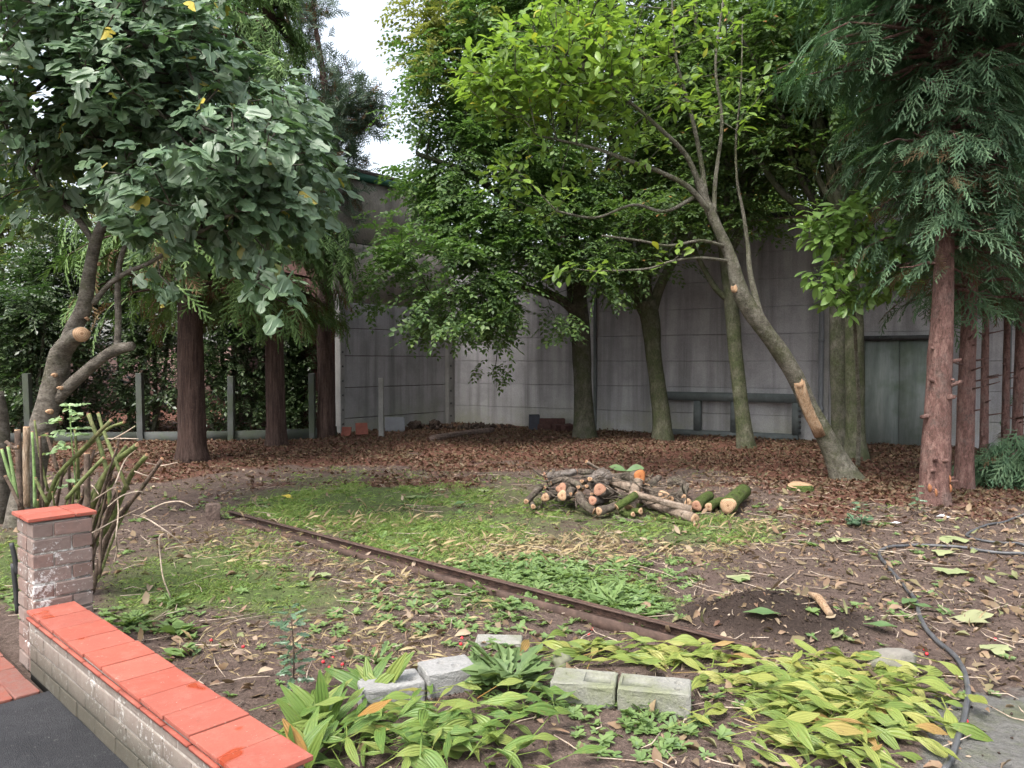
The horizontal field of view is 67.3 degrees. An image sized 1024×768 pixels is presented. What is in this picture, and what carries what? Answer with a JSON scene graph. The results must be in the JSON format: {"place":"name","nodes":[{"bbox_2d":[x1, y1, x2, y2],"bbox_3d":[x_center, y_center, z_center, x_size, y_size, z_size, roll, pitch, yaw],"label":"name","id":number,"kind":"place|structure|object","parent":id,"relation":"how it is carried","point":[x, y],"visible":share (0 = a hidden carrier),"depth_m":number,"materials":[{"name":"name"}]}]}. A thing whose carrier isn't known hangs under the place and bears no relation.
{"place":"outdoors","nodes":[
{"label":"outdoors","id":0,"kind":"place"},
{"bbox_2d":[0,650,42,703],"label":"paver path","id":1,"kind":"structure","parent":0,"point":[16,683],"depth_m":3.59,"materials":[{"name":"brick"}]},
{"bbox_2d":[0,691,128,767],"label":"asphalt pavement","id":2,"kind":"structure","parent":0,"point":[48,729],"depth_m":3.07,"materials":[{"name":"asphalt"}]},
{"bbox_2d":[0,465,937,625],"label":"grass","id":3,"kind":"structure","parent":0,"point":[289,506],"depth_m":6.78,"materials":[{"name":"plant"}]},
{"bbox_2d":[0,0,1020,342],"label":"sky","id":4,"kind":"structure","parent":0,"point":[357,33],"materials":[{"name":"white"}]},
{"bbox_2d":[0,410,1023,767],"bbox_3d":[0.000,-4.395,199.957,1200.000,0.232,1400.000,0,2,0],"label":"ground","id":5,"kind":"structure","parent":0,"point":[1000,728],"depth_m":5.03,"materials":[{"name":"soil"}]},
{"bbox_2d":[10,563,19,613],"bbox_3d":[-2.618,1.077,4.052,0.044,0.267,0.025,0,2,0],"label":"stake","id":6,"kind":"object","parent":5,"relation":"on","point":[15,589],"visible":0.92,"depth_m":4.04,"materials":[{"name":"metal"}]},
{"bbox_2d":[9,542,17,574],"bbox_3d":[-2.618,0.918,4.048,0.055,0.170,0.022,0,2,0],"label":"stake","id":7,"kind":"object","parent":6,"relation":"on","point":[13,555],"visible":0.91,"depth_m":4.04,"materials":[{"name":"metal"}]},
{"bbox_2d":[0,111,95,395],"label":"broadleaf tree","id":8,"kind":"object","parent":5,"relation":"on","point":[6,230],"visible":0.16,"depth_m":22.26,"materials":[{"name":"plant"}]},
{"bbox_2d":[0,269,99,432],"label":"hedge shrub","id":9,"kind":"object","parent":5,"relation":"on","point":[16,315],"visible":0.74,"depth_m":14.71,"materials":[{"name":"green plant"}]},
{"bbox_2d":[12,504,96,672],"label":"brick pillar","id":10,"kind":"structure","parent":5,"relation":"on","point":[54,551],"depth_m":3.81,"materials":[{"name":"brick"}]},
{"bbox_2d":[0,207,143,431],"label":"hedge shrub","id":11,"kind":"object","parent":5,"relation":"on","point":[36,267],"visible":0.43,"depth_m":15.87,"materials":[{"name":"green plant"}]},
{"bbox_2d":[0,403,192,597],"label":"rose bush","id":12,"kind":"object","parent":5,"relation":"on","point":[19,484],"visible":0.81,"depth_m":4.76,"materials":[{"name":"green plant"}]},
{"bbox_2d":[105,609,156,626],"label":"weed plant","id":13,"kind":"object","parent":5,"relation":"on","point":[132,618],"visible":0.94,"depth_m":4.41,"materials":[{"name":"green plant"}]},
{"bbox_2d":[36,343,230,409],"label":"garden wall","id":14,"kind":"structure","parent":5,"relation":"on","point":[151,392],"depth_m":23.89,"materials":[{"name":"concrete"}]},
{"bbox_2d":[62,247,218,431],"bbox_3d":[-7.702,-1.164,16.264,3.332,5.252,2.428,0,2,0],"label":"hedge shrub","id":15,"kind":"object","parent":5,"relation":"on","point":[150,399],"visible":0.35,"depth_m":15.98,"materials":[{"name":"green plant"}]},
{"bbox_2d":[144,593,190,608],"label":"weed plant","id":16,"kind":"object","parent":5,"relation":"on","point":[169,602],"visible":0.98,"depth_m":4.77,"materials":[{"name":"green plant"}]},
{"bbox_2d":[26,601,312,767],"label":"brick wall","id":17,"kind":"structure","parent":5,"relation":"on","point":[128,701],"depth_m":2.87,"materials":[{"name":"brick"}]},
{"bbox_2d":[10,373,336,443],"bbox_3d":[-6.641,0.532,14.489,6.527,1.481,0.718,0,2,-14],"label":"concrete fence","id":18,"kind":"object","parent":5,"relation":"on","point":[230,433],"visible":0.52,"depth_m":14.37,"materials":[{"name":"concrete"}]},
{"bbox_2d":[162,642,201,660],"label":"weed plant","id":19,"kind":"object","parent":5,"relation":"on","point":[176,651],"visible":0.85,"depth_m":3.95,"materials":[{"name":"green plant"}]},
{"bbox_2d":[0,0,364,529],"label":"fig tree","id":20,"kind":"object","parent":5,"relation":"on","point":[149,114],"visible":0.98,"depth_m":6.32,"materials":[{"name":"green plant"}]},
{"bbox_2d":[156,619,208,636],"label":"weed plant","id":21,"kind":"object","parent":5,"relation":"on","point":[178,625],"visible":0.94,"depth_m":4.28,"materials":[{"name":"green plant"}]},
{"bbox_2d":[38,0,328,462],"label":"cypress tree","id":22,"kind":"object","parent":5,"relation":"on","point":[191,446],"visible":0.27,"depth_m":11.35,"materials":[{"name":"green plant"}]},
{"bbox_2d":[205,503,220,520],"bbox_3d":[-2.837,1.218,7.299,0.138,0.167,0.137,-1,2,-23],"label":"timber peg","id":23,"kind":"object","parent":5,"relation":"on","point":[212,511],"visible":0.93,"depth_m":7.24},
{"bbox_2d":[153,249,300,430],"bbox_3d":[-6.039,-0.991,16.305,3.193,4.926,2.299,0,2,0],"label":"hedge shrub","id":24,"kind":"object","parent":5,"relation":"on","point":[223,367],"visible":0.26,"depth_m":16.15,"materials":[{"name":"green plant"}]},
{"bbox_2d":[163,0,360,446],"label":"cypress tree","id":25,"kind":"object","parent":5,"relation":"on","point":[297,45],"visible":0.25,"depth_m":13.46,"materials":[{"name":"green plant"}]},
{"bbox_2d":[237,276,317,428],"bbox_3d":[-4.702,-0.477,16.800,2.672,3.963,2.296,0,2,0],"label":"hedge shrub","id":26,"kind":"object","parent":5,"relation":"on","point":[294,395],"visible":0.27,"depth_m":16.40,"materials":[{"name":"green plant"}]},
{"bbox_2d":[268,603,316,692],"bbox_3d":[-0.968,1.184,3.380,0.195,0.452,0.170,0,2,15],"label":"holly sapling","id":27,"kind":"object","parent":5,"relation":"on","point":[293,660],"visible":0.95,"depth_m":3.38,"materials":[{"name":"green plant"}]},
{"bbox_2d":[271,706,341,767],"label":"broad leaved plant","id":28,"kind":"object","parent":5,"relation":"on","point":[312,736],"visible":0.66,"depth_m":2.82,"materials":[{"name":"green plant"}]},
{"bbox_2d":[276,670,364,731],"bbox_3d":[-0.787,1.271,3.118,0.354,0.233,0.219,-1,2,-30],"label":"broad leaved plant","id":29,"kind":"object","parent":5,"relation":"on","point":[299,699],"visible":0.66,"depth_m":3.10,"materials":[{"name":"green plant"}]},
{"bbox_2d":[231,167,452,433],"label":"workshop building","id":30,"kind":"structure","parent":5,"relation":"on","point":[419,387],"depth_m":16.89,"materials":[{"name":"concrete"}]},
{"bbox_2d":[282,0,401,437],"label":"pine tree","id":31,"kind":"object","parent":5,"relation":"on","point":[332,94],"visible":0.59,"depth_m":15.75,"materials":[{"name":"green plant"}]},
{"bbox_2d":[355,423,367,434],"bbox_3d":[-2.998,0.894,15.333,0.244,0.243,0.032,-1,-18,-23],"label":"clay tile","id":32,"kind":"object","parent":5,"relation":"on","point":[361,428],"visible":1,"depth_m":15.32,"materials":[{"name":"ceramic"}]},
{"bbox_2d":[324,651,414,689],"bbox_3d":[-0.639,1.280,3.447,0.407,0.204,0.180,0,2,0],"label":"broad leaved plant","id":33,"kind":"object","parent":5,"relation":"on","point":[395,670],"visible":0.65,"depth_m":3.42,"materials":[{"name":"green plant"}]},
{"bbox_2d":[349,641,397,664],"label":"weed plant","id":34,"kind":"object","parent":5,"relation":"on","point":[385,648],"visible":0.79,"depth_m":3.87,"materials":[{"name":"green plant"}]},
{"bbox_2d":[378,378,383,436],"bbox_3d":[-2.586,0.528,15.221,0.099,1.301,0.103,0,2,0],"label":"concrete post","id":35,"kind":"object","parent":5,"relation":"on","point":[381,405],"visible":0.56,"depth_m":15.17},
{"bbox_2d":[355,668,424,706],"bbox_3d":[-0.542,1.368,3.417,0.281,0.119,0.174,-1,2,-23],"label":"concrete block","id":36,"kind":"object","parent":5,"relation":"on","point":[406,679],"depth_m":3.36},
{"bbox_2d":[385,417,404,431],"bbox_3d":[-2.502,0.872,16.432,0.420,0.340,0.016,0,-18,-9],"label":"grey sheet","id":37,"kind":"object","parent":5,"relation":"on","point":[394,423],"visible":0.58,"depth_m":16.43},
{"bbox_2d":[249,664,607,767],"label":"broad leaved plant","id":38,"kind":"object","parent":5,"relation":"on","point":[454,733],"visible":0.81,"depth_m":2.98,"materials":[{"name":"green plant"}]},
{"bbox_2d":[418,654,476,698],"bbox_3d":[-0.297,1.342,3.525,0.239,0.124,0.174,-1,2,-23],"label":"concrete block","id":39,"kind":"object","parent":5,"relation":"on","point":[439,673],"depth_m":3.46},
{"bbox_2d":[429,427,494,440],"bbox_3d":[-0.975,1.003,15.346,0.181,0.150,2.130,1,2,31],"label":"timber log","id":40,"kind":"object","parent":5,"relation":"on","point":[445,436],"visible":0.73,"depth_m":15.22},
{"bbox_2d":[443,421,515,429],"bbox_3d":[-0.697,0.960,17.046,2.312,0.238,0.722,0,2,0],"label":"debris heap","id":41,"kind":"object","parent":5,"relation":"on","point":[475,425],"visible":0.77,"depth_m":16.97,"materials":[{"name":"soil"}]},
{"bbox_2d":[227,510,751,665],"bbox_3d":[-0.787,1.312,5.609,5.386,0.110,0.132,2,2,42],"label":"steel channel","id":42,"kind":"object","parent":5,"relation":"on","point":[602,617],"visible":0.7,"depth_m":4.90,"materials":[{"name":"metal"}]},
{"bbox_2d":[343,0,651,438],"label":"hornbeam tree","id":43,"kind":"object","parent":5,"relation":"on","point":[458,203],"visible":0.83,"depth_m":13.54,"materials":[{"name":"green plant"}]},
{"bbox_2d":[475,634,522,647],"bbox_3d":[-0.068,1.389,4.086,0.249,0.084,0.124,0,2,4],"label":"concrete block","id":44,"kind":"object","parent":5,"relation":"on","point":[516,640],"depth_m":4.07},
{"bbox_2d":[460,639,555,691],"bbox_3d":[-0.027,1.314,3.565,0.467,0.153,0.528,0,2,0],"label":"dock plant","id":45,"kind":"object","parent":5,"relation":"on","point":[530,668],"visible":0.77,"depth_m":3.57,"materials":[{"name":"green plant"}]},
{"bbox_2d":[0,494,1019,767],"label":"ground weeds","id":46,"kind":"object","parent":5,"relation":"on","point":[560,576],"visible":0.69,"depth_m":4.74,"materials":[{"name":"green plant"}]},
{"bbox_2d":[0,463,1023,767],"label":"scattered leaves","id":47,"kind":"object","parent":5,"relation":"on","point":[656,753],"visible":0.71,"depth_m":5.17,"materials":[{"name":"brown plant"}]},
{"bbox_2d":[0,474,1023,767],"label":"twigs","id":48,"kind":"object","parent":5,"relation":"on","point":[636,608],"visible":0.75,"depth_m":5.12,"materials":[{"name":"wood"}]},
{"bbox_2d":[8,503,1023,767],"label":"soil crumbs","id":49,"kind":"object","parent":5,"relation":"on","point":[650,603],"visible":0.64,"depth_m":4.59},
{"bbox_2d":[10,419,1023,527],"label":"leaf litter","id":50,"kind":"object","parent":5,"relation":"on","point":[890,486],"visible":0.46,"depth_m":11.81,"materials":[{"name":"plant"}]},
{"bbox_2d":[529,414,539,429],"bbox_3d":[0.488,0.845,16.966,0.244,0.343,0.285,0,2,0],"label":"plastic crate","id":51,"kind":"object","parent":5,"relation":"on","point":[534,419],"visible":0.76,"depth_m":16.82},
{"bbox_2d":[551,653,573,667],"bbox_3d":[0.248,1.367,3.797,0.112,0.100,0.110,0,2,0],"label":"rock","id":52,"kind":"object","parent":5,"relation":"on","point":[557,661],"visible":0.71,"depth_m":3.76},
{"bbox_2d":[144,482,1006,727],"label":"dry grass","id":53,"kind":"structure","parent":5,"relation":"on","point":[561,552],"depth_m":5.96,"materials":[{"name":"plant"}]},
{"bbox_2d":[550,667,617,707],"bbox_3d":[0.321,1.354,3.409,0.287,0.119,0.174,0,2,12],"label":"concrete block","id":54,"kind":"object","parent":5,"relation":"on","point":[593,687],"depth_m":3.34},
{"bbox_2d":[575,491,595,513],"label":"log","id":55,"kind":"object","parent":5,"relation":"on","point":[583,503],"visible":1,"depth_m":7.43,"materials":[{"name":"wood"}]},
{"bbox_2d":[473,90,701,242],"bbox_3d":[2.455,-4.537,22.155,8.088,10.779,6.755,0,2,0],"label":"broadleaf tree","id":56,"kind":"object","parent":5,"relation":"on","point":[590,143],"visible":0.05,"depth_m":21.82,"materials":[{"name":"plant"}]},
{"bbox_2d":[575,579,614,595],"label":"weed plant","id":57,"kind":"object","parent":5,"relation":"on","point":[592,584],"visible":0.59,"depth_m":4.91,"materials":[{"name":"green plant"}]},
{"bbox_2d":[595,501,616,515],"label":"log","id":58,"kind":"object","parent":5,"relation":"on","point":[604,509],"visible":0.82,"depth_m":7.36,"materials":[{"name":"wood"}]},
{"bbox_2d":[518,465,695,513],"bbox_3d":[0.975,1.040,7.848,1.823,0.452,1.042,0,2,0],"label":"brushwood","id":59,"kind":"object","parent":5,"relation":"on","point":[595,480],"visible":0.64,"depth_m":7.66,"materials":[{"name":"brown plant"}]},
{"bbox_2d":[557,487,576,500],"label":"log","id":60,"kind":"object","parent":59,"relation":"on","point":[562,495],"visible":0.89,"depth_m":7.49,"materials":[{"name":"wood"}]},
{"bbox_2d":[555,482,576,492],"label":"log","id":61,"kind":"object","parent":60,"relation":"on","point":[562,486],"visible":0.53,"depth_m":7.74,"materials":[{"name":"beige wood"}]},
{"bbox_2d":[543,468,577,479],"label":"log","id":62,"kind":"object","parent":61,"relation":"on","point":[559,473],"visible":0.81,"depth_m":8.05,"materials":[{"name":"grey wood"}]},
{"bbox_2d":[550,476,584,491],"bbox_3d":[0.583,1.025,7.895,0.437,0.126,0.144,1,2,40],"label":"log","id":63,"kind":"object","parent":61,"relation":"on","point":[574,482],"visible":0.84,"depth_m":7.89,"materials":[{"name":"wood"}]},
{"bbox_2d":[588,496,608,505],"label":"log","id":64,"kind":"object","parent":59,"relation":"on","point":[595,500],"visible":0.69,"depth_m":7.50,"materials":[{"name":"brown wood"}]},
{"bbox_2d":[593,483,618,499],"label":"log","id":65,"kind":"object","parent":64,"relation":"on","point":[601,490],"visible":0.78,"depth_m":7.54,"materials":[{"name":"wood"}]},
{"bbox_2d":[586,467,614,488],"bbox_3d":[0.942,1.009,7.946,0.372,0.297,0.246,0,2,0],"label":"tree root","id":66,"kind":"object","parent":65,"relation":"on","point":[600,472],"visible":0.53,"depth_m":7.89,"materials":[{"name":"grey wood"}]},
{"bbox_2d":[611,477,641,492],"bbox_3d":[1.166,1.055,7.842,0.330,0.187,0.139,1,2,30],"label":"log","id":67,"kind":"object","parent":59,"relation":"on","point":[625,486],"visible":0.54,"depth_m":7.82,"materials":[{"name":"grey wood"}]},
{"bbox_2d":[613,469,645,482],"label":"log","id":68,"kind":"object","parent":59,"relation":"on","point":[639,473],"visible":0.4,"depth_m":7.90,"materials":[{"name":"orange wood"}]},
{"bbox_2d":[585,583,640,606],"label":"weed plant","id":69,"kind":"object","parent":5,"relation":"on","point":[606,595],"visible":0.95,"depth_m":4.72,"materials":[{"name":"green plant"}]},
{"bbox_2d":[491,0,748,440],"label":"beech tree","id":70,"kind":"object","parent":5,"relation":"on","point":[648,305],"visible":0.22,"depth_m":14.01,"materials":[{"name":"green plant"}]},
{"bbox_2d":[623,508,642,514],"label":"log","id":71,"kind":"object","parent":5,"relation":"on","point":[638,510],"visible":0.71,"depth_m":7.30,"materials":[{"name":"green wood"}]},
{"bbox_2d":[624,478,643,509],"bbox_3d":[1.206,1.082,7.526,0.131,0.305,0.312,1,2,32],"label":"log","id":72,"kind":"object","parent":71,"relation":"on","point":[634,487],"visible":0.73,"depth_m":7.51,"materials":[{"name":"grey wood"}]},
{"bbox_2d":[614,491,638,509],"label":"log","id":73,"kind":"object","parent":72,"relation":"on","point":[626,500],"visible":1,"depth_m":7.35,"materials":[{"name":"green wood"}]},
{"bbox_2d":[611,604,660,615],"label":"weed plant","id":74,"kind":"object","parent":5,"relation":"on","point":[638,609],"visible":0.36,"depth_m":4.52,"materials":[{"name":"green plant"}]},
{"bbox_2d":[620,701,675,725],"bbox_3d":[0.569,1.375,3.194,0.243,0.060,0.198,0,2,0],"label":"weed plant","id":75,"kind":"object","parent":5,"relation":"on","point":[644,719],"visible":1,"depth_m":3.21,"materials":[{"name":"green plant"}]},
{"bbox_2d":[520,629,779,684],"bbox_3d":[0.690,1.333,3.847,1.269,0.175,0.522,0,2,15],"label":"broad leaved plant","id":76,"kind":"object","parent":5,"relation":"on","point":[663,654],"visible":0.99,"depth_m":3.80,"materials":[{"name":"green plant"}]},
{"bbox_2d":[439,0,865,480],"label":"leaning magnolia","id":77,"kind":"object","parent":5,"relation":"on","point":[533,72],"visible":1,"depth_m":8.81,"materials":[{"name":"green plant"}]},
{"bbox_2d":[617,673,691,719],"bbox_3d":[0.617,1.353,3.328,0.310,0.122,0.173,0,2,13],"label":"concrete block","id":78,"kind":"object","parent":5,"relation":"on","point":[669,694],"depth_m":3.27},
{"bbox_2d":[638,498,698,521],"bbox_3d":[1.515,1.225,7.587,0.119,0.133,0.899,-1,2,-25],"label":"log","id":79,"kind":"object","parent":5,"relation":"on","point":[687,515],"visible":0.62,"depth_m":7.38,"materials":[{"name":"brown wood"}]},
{"bbox_2d":[636,491,691,511],"bbox_3d":[1.460,1.143,7.429,0.549,0.208,0.092,0,2,9],"label":"log","id":80,"kind":"object","parent":79,"relation":"on","point":[665,502],"visible":0.76,"depth_m":7.41,"materials":[{"name":"brown wood"}]},
{"bbox_2d":[655,518,695,526],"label":"log","id":81,"kind":"object","parent":5,"relation":"on","point":[678,522],"visible":0.92,"depth_m":7.16,"materials":[{"name":"green wood"}]},
{"bbox_2d":[666,478,688,500],"bbox_3d":[1.785,1.143,8.267,0.242,0.202,0.575,0,2,11],"label":"log","id":82,"kind":"object","parent":5,"relation":"on","point":[673,480],"visible":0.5,"depth_m":8.39,"materials":[{"name":"grey wood"}]},
{"bbox_2d":[691,491,713,510],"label":"log","id":83,"kind":"object","parent":5,"relation":"on","point":[700,501],"visible":0.91,"depth_m":7.72,"materials":[{"name":"green wood"}]},
{"bbox_2d":[613,113,816,232],"bbox_3d":[5.508,-4.306,21.081,6.784,10.379,6.505,0,2,0],"label":"broadleaf tree","id":84,"kind":"object","parent":5,"relation":"on","point":[773,210],"visible":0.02,"depth_m":19.12,"materials":[{"name":"plant"}]},
{"bbox_2d":[600,0,846,448],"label":"beech tree","id":85,"kind":"object","parent":5,"relation":"on","point":[729,219],"visible":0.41,"depth_m":13.14,"materials":[{"name":"green plant"}]},
{"bbox_2d":[667,391,800,439],"bbox_3d":[4.326,0.622,15.300,2.722,0.945,0.185,1,2,29],"label":"bench","id":86,"kind":"object","parent":5,"relation":"on","point":[697,398],"visible":0.59,"depth_m":15.22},
{"bbox_2d":[719,483,750,513],"bbox_3d":[2.312,1.174,7.912,0.173,0.186,0.858,1,2,28],"label":"log","id":87,"kind":"object","parent":5,"relation":"on","point":[733,500],"visible":1,"depth_m":7.61,"materials":[{"name":"green wood"}]},
{"bbox_2d":[448,201,1023,447],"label":"concrete panel wall","id":88,"kind":"structure","parent":5,"relation":"on","point":[694,351],"depth_m":15.77,"materials":[{"name":"grey concrete"}]},
{"bbox_2d":[818,240,824,412],"bbox_3d":[5.823,-1.027,14.475,0.106,4.310,0.112,0,2,0],"label":"drain pipe","id":89,"kind":"object","parent":88,"relation":"attached to","point":[821,340],"visible":0.59,"depth_m":14.46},
{"bbox_2d":[864,335,928,445],"bbox_3d":[6.958,0.136,13.898,1.282,2.019,0.120,1,2,29],"label":"metal door","id":90,"kind":"structure","parent":88,"relation":"attached to","point":[891,393],"depth_m":13.91,"materials":[{"name":"metal"}]},
{"bbox_2d":[669,0,896,448],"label":"twin trunk tree","id":91,"kind":"object","parent":5,"relation":"on","point":[802,180],"visible":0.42,"depth_m":12.05,"materials":[{"name":"plant"}]},
{"bbox_2d":[786,481,813,491],"bbox_3d":[3.327,1.216,8.883,0.332,0.151,0.387,0,2,0],"label":"tree stump","id":92,"kind":"object","parent":5,"relation":"on","point":[800,485],"visible":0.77,"depth_m":8.82,"materials":[{"name":"wood"}]},
{"bbox_2d":[700,0,913,460],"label":"twin trunk tree","id":93,"kind":"object","parent":5,"relation":"on","point":[770,29],"visible":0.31,"depth_m":11.57,"materials":[{"name":"green plant"}]},
{"bbox_2d":[807,592,833,615],"bbox_3d":[1.724,1.230,4.311,0.055,0.095,0.236,0,2,-8],"label":"broken wood","id":94,"kind":"object","parent":5,"relation":"on","point":[818,598],"visible":1,"depth_m":4.26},
{"bbox_2d":[667,639,992,767],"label":"broad leaved plant","id":95,"kind":"object","parent":5,"relation":"on","point":[820,696],"visible":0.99,"depth_m":3.19,"materials":[{"name":"green plant"}]},
{"bbox_2d":[750,92,926,225],"bbox_3d":[9.499,-4.104,20.923,8.456,9.984,5.067,0,2,0],"label":"broadleaf tree","id":96,"kind":"object","parent":5,"relation":"on","point":[848,181],"visible":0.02,"depth_m":20.00,"materials":[{"name":"plant"}]},
{"bbox_2d":[844,513,872,525],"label":"weed plant","id":97,"kind":"object","parent":5,"relation":"on","point":[851,516],"visible":0.82,"depth_m":7.08,"materials":[{"name":"green plant"}]},
{"bbox_2d":[789,185,932,466],"bbox_3d":[4.533,-0.569,9.542,2.490,3.818,1.485,-2,2,-44],"label":"magnolia sapling","id":98,"kind":"object","parent":5,"relation":"on","point":[838,236],"visible":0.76,"depth_m":9.12,"materials":[{"name":"green plant"}]},
{"bbox_2d":[868,648,916,672],"bbox_3d":[1.877,1.371,3.796,0.242,0.134,0.200,0,2,0],"label":"rock","id":99,"kind":"object","parent":5,"relation":"on","point":[902,654],"visible":0.52,"depth_m":3.75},
{"bbox_2d":[763,0,1023,506],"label":"cypress tree","id":100,"kind":"object","parent":5,"relation":"on","point":[965,160],"visible":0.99,"depth_m":7.92,"materials":[{"name":"green plant"}]},
{"bbox_2d":[816,0,1023,491],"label":"cypress tree","id":101,"kind":"object","parent":5,"relation":"on","point":[964,456],"visible":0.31,"depth_m":8.93,"materials":[{"name":"green plant"}]},
{"bbox_2d":[878,543,1023,767],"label":"hose","id":102,"kind":"object","parent":5,"relation":"on","point":[949,761],"visible":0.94,"depth_m":4.06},
{"bbox_2d":[888,110,1023,461],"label":"cypress tree","id":103,"kind":"object","parent":5,"relation":"on","point":[984,422],"visible":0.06,"depth_m":10.96,"materials":[{"name":"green plant"}]},
{"bbox_2d":[919,170,1023,443],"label":"cypress tree","id":104,"kind":"object","parent":5,"relation":"on","point":[1006,405],"visible":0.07,"depth_m":11.96,"materials":[{"name":"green plant"}]},
{"bbox_2d":[949,609,993,622],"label":"fallen leaf","id":105,"kind":"object","parent":5,"relation":"on","point":[973,615],"visible":0.98,"depth_m":4.47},
{"bbox_2d":[925,35,1023,436],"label":"cypress tree","id":106,"kind":"object","parent":5,"relation":"on","point":[1018,394],"visible":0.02,"depth_m":11.15,"materials":[{"name":"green plant"}]},
{"bbox_2d":[951,416,1023,490],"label":"shrub","id":107,"kind":"object","parent":5,"relation":"on","point":[1003,462],"visible":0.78,"depth_m":9.14,"materials":[{"name":"green plant"}]},
{"bbox_2d":[965,513,1023,545],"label":"hose","id":108,"kind":"object","parent":5,"relation":"on","point":[984,540],"visible":0.93,"depth_m":6.71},
{"bbox_2d":[979,644,1012,654],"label":"fallen leaf","id":109,"kind":"object","parent":5,"relation":"on","point":[997,648],"visible":1,"depth_m":3.96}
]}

